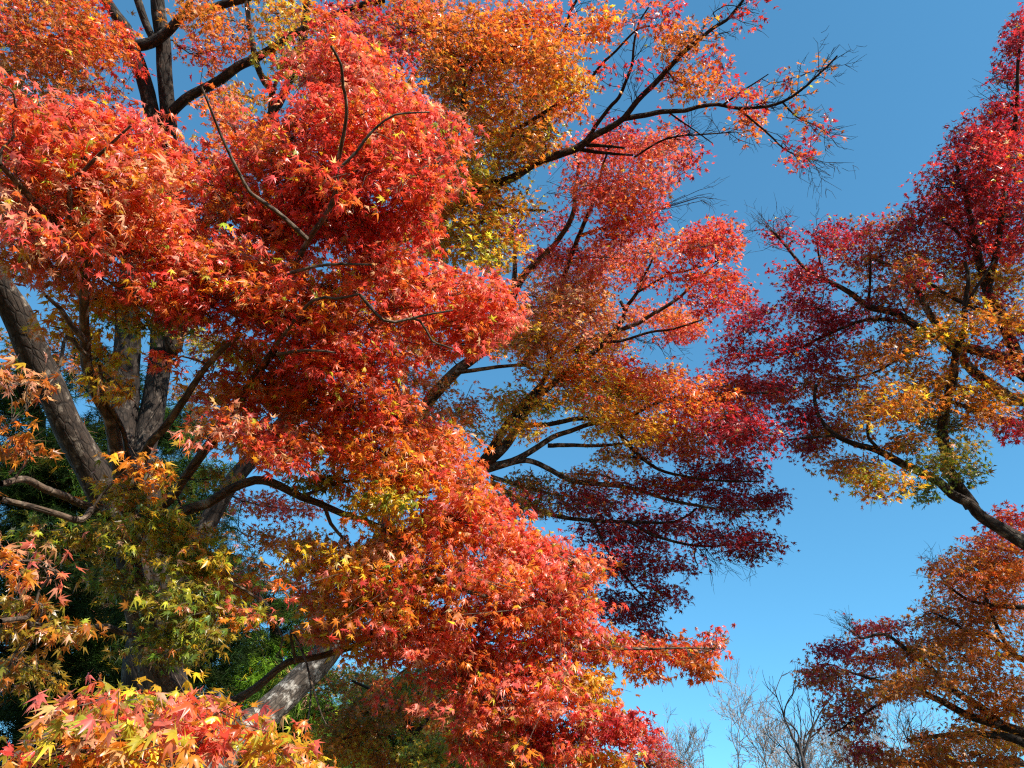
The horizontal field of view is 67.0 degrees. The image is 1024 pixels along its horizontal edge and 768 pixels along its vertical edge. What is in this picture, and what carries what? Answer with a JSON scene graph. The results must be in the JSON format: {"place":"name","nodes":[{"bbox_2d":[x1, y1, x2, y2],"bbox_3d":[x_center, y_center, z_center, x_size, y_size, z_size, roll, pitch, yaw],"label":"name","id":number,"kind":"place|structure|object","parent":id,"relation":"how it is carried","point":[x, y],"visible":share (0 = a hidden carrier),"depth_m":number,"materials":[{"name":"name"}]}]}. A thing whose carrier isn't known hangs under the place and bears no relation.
{"place":"outdoors","nodes":[
{"label":"outdoors","id":0,"kind":"place"},
{"bbox_2d":[0,0,1023,767],"label":"sky","id":1,"kind":"structure","parent":0,"point":[920,62],"materials":[{"name":"blue"}]},
{"bbox_3d":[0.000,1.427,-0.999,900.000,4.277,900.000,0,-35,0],"label":"ground","id":2,"kind":"structure","parent":0,"visible":0},
{"bbox_2d":[0,341,126,767],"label":"conifer tree","id":3,"kind":"object","parent":2,"relation":"on","point":[60,475],"visible":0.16,"depth_m":8.59,"materials":[{"name":"green plant"}]},
{"bbox_2d":[62,338,284,766],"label":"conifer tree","id":4,"kind":"object","parent":2,"relation":"on","point":[215,672],"visible":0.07,"depth_m":10.47,"materials":[{"name":"green plant"}]},
{"bbox_2d":[204,560,370,767],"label":"conifer tree","id":5,"kind":"object","parent":2,"relation":"on","point":[265,661],"visible":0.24,"depth_m":11.71,"materials":[{"name":"green plant"}]},
{"bbox_2d":[0,1,736,767],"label":"maple tree","id":6,"kind":"object","parent":2,"relation":"on","point":[360,123],"visible":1,"depth_m":3.73,"materials":[{"name":"red plant"}]},
{"bbox_2d":[304,660,505,767],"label":"maple tree","id":7,"kind":"object","parent":2,"relation":"on","point":[356,715],"visible":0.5,"depth_m":8.69,"materials":[{"name":"green plant"}]},
{"bbox_2d":[0,0,865,766],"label":"maple tree","id":8,"kind":"object","parent":2,"relation":"on","point":[82,34],"visible":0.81,"depth_m":6.60,"materials":[{"name":"orange plant"}]},
{"bbox_2d":[339,668,556,767],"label":"conifer tree","id":9,"kind":"object","parent":2,"relation":"on","point":[396,736],"visible":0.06,"depth_m":13.26,"materials":[{"name":"green plant"}]},
{"bbox_2d":[199,111,807,767],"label":"maple tree","id":10,"kind":"object","parent":2,"relation":"on","point":[615,385],"visible":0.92,"depth_m":7.62,"materials":[{"name":"red plant"}]},
{"bbox_2d":[621,730,691,767],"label":"maple tree","id":11,"kind":"object","parent":2,"relation":"on","point":[661,761],"visible":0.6,"depth_m":28.09,"materials":[{"name":"red plant"}]},
{"bbox_2d":[645,658,838,767],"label":"bare tree","id":12,"kind":"object","parent":2,"relation":"on","point":[764,736],"visible":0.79,"depth_m":38.13,"materials":[{"name":"grey plant"}]},
{"bbox_2d":[761,662,842,767],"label":"bare tree","id":13,"kind":"object","parent":2,"relation":"on","point":[802,751],"visible":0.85,"depth_m":22.95,"materials":[{"name":"grey plant"}]},
{"bbox_2d":[725,716,920,767],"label":"bare tree","id":14,"kind":"object","parent":2,"relation":"on","point":[784,757],"visible":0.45,"depth_m":37.70,"materials":[{"name":"grey plant"}]},
{"bbox_2d":[703,2,1023,549],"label":"maple tree","id":15,"kind":"object","parent":2,"relation":"on","point":[1002,138],"visible":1,"depth_m":7.34,"materials":[{"name":"red plant"}]},
{"bbox_2d":[806,693,977,767],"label":"bare tree","id":16,"kind":"object","parent":2,"relation":"on","point":[887,727],"visible":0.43,"depth_m":35.44,"materials":[{"name":"grey plant"}]},
{"bbox_2d":[784,500,1023,767],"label":"maple tree","id":17,"kind":"object","parent":2,"relation":"on","point":[997,572],"visible":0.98,"depth_m":7.83,"materials":[{"name":"orange plant"}]}
]}

